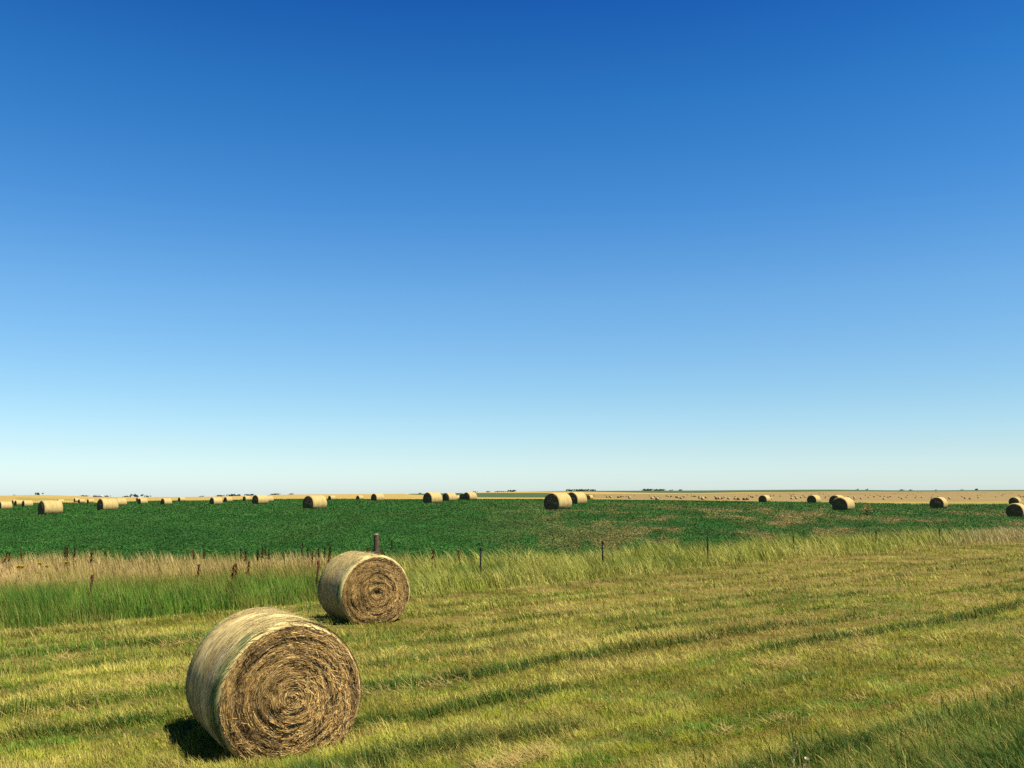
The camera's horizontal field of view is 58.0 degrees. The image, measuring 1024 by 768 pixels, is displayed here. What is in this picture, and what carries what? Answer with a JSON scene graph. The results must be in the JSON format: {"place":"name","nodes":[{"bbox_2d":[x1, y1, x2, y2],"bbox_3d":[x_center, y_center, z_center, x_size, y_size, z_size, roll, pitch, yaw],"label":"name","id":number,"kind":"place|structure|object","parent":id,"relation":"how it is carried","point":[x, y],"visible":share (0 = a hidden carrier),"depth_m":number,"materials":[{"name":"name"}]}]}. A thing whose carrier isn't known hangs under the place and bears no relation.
{"place":"outdoors","nodes":[
{"label":"outdoors","id":0,"kind":"place"},
{"bbox_2d":[16,497,73,500],"bbox_3d":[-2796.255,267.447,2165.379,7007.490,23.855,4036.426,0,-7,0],"label":"sloping pasture","id":1,"kind":"structure","parent":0,"point":[32,499],"depth_m":744.16,"materials":[{"name":"yellow plant"}]},
{"bbox_2d":[0,494,643,502],"bbox_3d":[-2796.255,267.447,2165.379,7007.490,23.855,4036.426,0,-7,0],"label":"stubble field","id":2,"kind":"structure","parent":0,"point":[297,496],"depth_m":1149.94,"materials":[{"name":"yellow plant"}]},
{"bbox_2d":[412,493,588,497],"bbox_3d":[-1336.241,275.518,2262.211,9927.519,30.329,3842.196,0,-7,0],"label":"green field","id":3,"kind":"structure","parent":0,"point":[524,495],"depth_m":1476.62,"materials":[{"name":"plant"}]},
{"bbox_2d":[0,537,1023,767],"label":"verge","id":4,"kind":"structure","parent":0,"point":[818,579],"depth_m":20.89,"materials":[{"name":"green plant"}]},
{"bbox_2d":[88,574,93,605],"bbox_3d":[-10.915,5.582,23.839,0.157,1.291,0.066,5,-8,-35],"label":"metal post","id":5,"kind":"object","parent":4,"relation":"on","point":[91,579],"visible":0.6,"depth_m":23.89,"materials":[{"name":"paint"}]},
{"bbox_2d":[230,565,234,587],"bbox_3d":[-7.964,5.659,26.227,0.256,1.036,0.166,-6,-9,41],"label":"dock plant","id":6,"kind":"object","parent":4,"relation":"on","point":[233,566],"visible":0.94,"depth_m":26.23,"materials":[{"name":"brown plant"}]},
{"bbox_2d":[183,605,365,762],"bbox_3d":[-3.063,3.797,11.827,1.994,1.820,1.916,4,-8,-31],"label":"hay bale","id":7,"kind":"object","parent":4,"relation":"on","point":[268,682],"visible":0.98,"depth_m":11.13,"materials":[{"name":"plant"}]},
{"bbox_2d":[315,561,319,586],"bbox_3d":[-5.874,5.994,27.756,0.157,1.336,0.066,5,-8,-35],"label":"metal post","id":8,"kind":"object","parent":4,"relation":"on","point":[318,562],"visible":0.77,"depth_m":27.79,"materials":[{"name":"metal"}]},
{"bbox_2d":[317,551,409,623],"bbox_3d":[-3.616,4.946,22.477,1.944,1.773,1.898,4,-8,-31],"label":"hay bale","id":9,"kind":"object","parent":4,"relation":"on","point":[364,587],"visible":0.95,"depth_m":21.79,"materials":[{"name":"plant"}]},
{"bbox_2d":[373,533,379,554],"bbox_3d":[-4.268,5.776,29.032,0.202,2.133,0.202,3,-7,-23],"label":"wooden post","id":10,"kind":"object","parent":4,"relation":"on","point":[376,544],"visible":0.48,"depth_m":29.04,"materials":[{"name":"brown wood"}]},
{"bbox_2d":[479,547,481,580],"bbox_3d":[-1.079,6.337,31.492,0.066,1.539,0.068,-5,-8,38],"label":"metal post","id":11,"kind":"object","parent":4,"relation":"on","point":[480,559],"visible":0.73,"depth_m":31.50,"materials":[{"name":"metal"}]},
{"bbox_2d":[0,524,1023,631],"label":"tall grass","id":12,"kind":"structure","parent":4,"relation":"on","point":[131,590],"depth_m":31.87,"materials":[{"name":"green plant"}]},
{"bbox_2d":[0,549,1023,767],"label":"loose hay","id":13,"kind":"object","parent":4,"relation":"on","point":[513,756],"visible":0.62,"depth_m":14.26,"materials":[{"name":"yellow plant"}]},
{"bbox_2d":[601,541,603,564],"bbox_3d":[3.436,6.683,35.010,0.073,1.446,0.067,-5,-8,38],"label":"metal post","id":14,"kind":"object","parent":4,"relation":"on","point":[602,553],"visible":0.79,"depth_m":35.02,"materials":[{"name":"metal"}]},
{"bbox_2d":[560,679,1023,767],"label":"weeds","id":15,"kind":"object","parent":4,"relation":"on","point":[909,760],"visible":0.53,"depth_m":10.71,"materials":[{"name":"green plant"}]},
{"bbox_2d":[790,740,796,767],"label":"seed stalk","id":16,"kind":"object","parent":4,"relation":"on","point":[794,748],"visible":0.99,"depth_m":10.04,"materials":[{"name":"plant"}]},
{"bbox_2d":[803,756,810,767],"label":"seed stalk","id":17,"kind":"object","parent":4,"relation":"on","point":[807,759],"visible":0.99,"depth_m":9.86,"materials":[{"name":"beige plant"}]},
{"bbox_2d":[0,498,1023,565],"bbox_3d":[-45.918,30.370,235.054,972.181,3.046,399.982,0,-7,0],"label":"crop field","id":18,"kind":"structure","parent":0,"point":[676,537],"depth_m":57.90,"materials":[{"name":"green plant"}]},
{"bbox_2d":[0,501,11,508],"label":"hay bale","id":19,"kind":"object","parent":18,"relation":"on","point":[5,504],"visible":0.74,"depth_m":141.00,"materials":[{"name":"plant"}]},
{"bbox_2d":[14,500,22,505],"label":"hay bale","id":20,"kind":"object","parent":18,"relation":"on","point":[18,502],"visible":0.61,"depth_m":222.26,"materials":[{"name":"plant"}]},
{"bbox_2d":[22,500,32,506],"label":"hay bale","id":21,"kind":"object","parent":18,"relation":"on","point":[27,502],"visible":0.83,"depth_m":189.00,"materials":[{"name":"plant"}]},
{"bbox_2d":[37,500,62,514],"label":"hay bale","id":22,"kind":"object","parent":18,"relation":"on","point":[46,507],"visible":0.83,"depth_m":93.47,"materials":[{"name":"plant"}]},
{"bbox_2d":[97,498,117,510],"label":"hay bale","id":23,"kind":"object","parent":18,"relation":"on","point":[103,504],"visible":0.88,"depth_m":111.26,"materials":[{"name":"plant"}]},
{"bbox_2d":[116,498,126,504],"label":"hay bale","id":24,"kind":"object","parent":18,"relation":"on","point":[122,501],"visible":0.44,"depth_m":173.47,"materials":[{"name":"plant"}]},
{"bbox_2d":[138,498,147,503],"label":"hay bale","id":25,"kind":"object","parent":18,"relation":"on","point":[142,500],"visible":0.85,"depth_m":213.36,"materials":[{"name":"plant"}]},
{"bbox_2d":[160,498,171,504],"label":"hay bale","id":26,"kind":"object","parent":18,"relation":"on","point":[164,501],"visible":0.81,"depth_m":182.31,"materials":[{"name":"plant"}]},
{"bbox_2d":[178,497,184,501],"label":"hay bale","id":27,"kind":"object","parent":18,"relation":"on","point":[180,499],"visible":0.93,"depth_m":290.67,"materials":[{"name":"plant"}]},
{"bbox_2d":[209,497,222,504],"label":"hay bale","id":28,"kind":"object","parent":18,"relation":"on","point":[216,500],"visible":0.86,"depth_m":164.87,"materials":[{"name":"plant"}]},
{"bbox_2d":[224,497,232,501],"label":"hay bale","id":29,"kind":"object","parent":18,"relation":"on","point":[228,499],"visible":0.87,"depth_m":237.84,"materials":[{"name":"plant"}]},
{"bbox_2d":[243,496,249,500],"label":"hay bale","id":30,"kind":"object","parent":18,"relation":"on","point":[245,498],"visible":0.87,"depth_m":279.94,"materials":[{"name":"plant"}]},
{"bbox_2d":[252,495,268,503],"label":"hay bale","id":31,"kind":"object","parent":18,"relation":"on","point":[260,499],"visible":0.84,"depth_m":152.11,"materials":[{"name":"plant"}]},
{"bbox_2d":[303,495,326,510],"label":"hay bale","id":32,"kind":"object","parent":18,"relation":"on","point":[314,501],"visible":0.85,"depth_m":94.74,"materials":[{"name":"plant"}]},
{"bbox_2d":[328,496,335,499],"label":"hay bale","id":33,"kind":"object","parent":18,"relation":"on","point":[331,497],"visible":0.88,"depth_m":255.56,"materials":[{"name":"plant"}]},
{"bbox_2d":[356,495,363,499],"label":"hay bale","id":34,"kind":"object","parent":18,"relation":"on","point":[359,497],"visible":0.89,"depth_m":266.95,"materials":[{"name":"plant"}]},
{"bbox_2d":[371,493,383,500],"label":"hay bale","id":35,"kind":"object","parent":18,"relation":"on","point":[377,496],"visible":0.82,"depth_m":169.94,"materials":[{"name":"plant"}]},
{"bbox_2d":[423,492,441,503],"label":"hay bale","id":36,"kind":"object","parent":18,"relation":"on","point":[432,497],"visible":0.84,"depth_m":117.25,"materials":[{"name":"plant"}]},
{"bbox_2d":[442,493,456,500],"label":"hay bale","id":37,"kind":"object","parent":18,"relation":"on","point":[449,496],"visible":0.82,"depth_m":144.32,"materials":[{"name":"plant"}]},
{"bbox_2d":[463,492,476,499],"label":"hay bale","id":38,"kind":"object","parent":18,"relation":"on","point":[469,495],"visible":0.85,"depth_m":161.90,"materials":[{"name":"plant"}]},
{"bbox_2d":[544,492,571,510],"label":"hay bale","id":39,"kind":"object","parent":18,"relation":"on","point":[556,501],"visible":0.9,"depth_m":84.51,"materials":[{"name":"plant"}]},
{"bbox_2d":[568,492,586,504],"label":"hay bale","id":40,"kind":"object","parent":18,"relation":"on","point":[579,498],"visible":0.59,"depth_m":105.13,"materials":[{"name":"plant"}]},
{"bbox_2d":[758,495,770,501],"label":"hay bale","id":41,"kind":"object","parent":18,"relation":"on","point":[764,498],"visible":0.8,"depth_m":164.38,"materials":[{"name":"plant"}]},
{"bbox_2d":[807,495,820,502],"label":"hay bale","id":42,"kind":"object","parent":18,"relation":"on","point":[814,498],"visible":0.8,"depth_m":152.29,"materials":[{"name":"plant"}]},
{"bbox_2d":[829,495,842,503],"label":"hay bale","id":43,"kind":"object","parent":18,"relation":"on","point":[832,498],"visible":0.26,"depth_m":135.90,"materials":[{"name":"plant"}]},
{"bbox_2d":[832,497,854,511],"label":"hay bale","id":44,"kind":"object","parent":18,"relation":"on","point":[843,503],"visible":0.85,"depth_m":98.84,"materials":[{"name":"plant"}]},
{"bbox_2d":[861,503,877,515],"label":"dry weed","id":45,"kind":"object","parent":18,"relation":"on","point":[867,510],"visible":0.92,"depth_m":87.16,"materials":[{"name":"plant"}]},
{"bbox_2d":[929,497,947,508],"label":"hay bale","id":46,"kind":"object","parent":18,"relation":"on","point":[939,502],"visible":0.85,"depth_m":124.94,"materials":[{"name":"plant"}]},
{"bbox_2d":[1005,503,1023,517],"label":"hay bale","id":47,"kind":"object","parent":18,"relation":"on","point":[1016,510],"visible":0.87,"depth_m":98.25,"materials":[{"name":"plant"}]},
{"bbox_2d":[1008,497,1021,503],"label":"hay bale","id":48,"kind":"object","parent":18,"relation":"on","point":[1014,500],"visible":0.76,"depth_m":168.12,"materials":[{"name":"plant"}]},
{"bbox_2d":[0,0,1023,496],"label":"sky","id":49,"kind":"structure","parent":0,"point":[256,247],"materials":[{"name":"blue"}]},
{"bbox_2d":[478,491,929,493],"bbox_3d":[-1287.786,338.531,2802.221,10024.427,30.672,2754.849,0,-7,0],"label":"gold field","id":50,"kind":"structure","parent":0,"point":[639,493],"depth_m":1926.23,"materials":[{"name":"yellow plant"}]},
{"bbox_2d":[528,490,1023,492],"bbox_3d":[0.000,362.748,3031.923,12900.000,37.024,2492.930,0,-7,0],"label":"horizon field","id":51,"kind":"structure","parent":0,"point":[708,491],"depth_m":2834.74,"materials":[{"name":"beige plant"}]},
{"bbox_2d":[589,491,1023,501],"bbox_3d":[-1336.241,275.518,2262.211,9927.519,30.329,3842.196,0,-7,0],"label":"tan field","id":52,"kind":"structure","parent":0,"point":[983,496],"depth_m":952.71,"materials":[{"name":"beige plant"}]},
{"bbox_2d":[644,499,1023,504],"bbox_3d":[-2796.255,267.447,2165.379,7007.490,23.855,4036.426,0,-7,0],"label":"dry grass strip","id":53,"kind":"object","parent":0,"point":[975,503],"visible":0.23,"depth_m":382.64,"materials":[{"name":"beige plant"}]}
]}

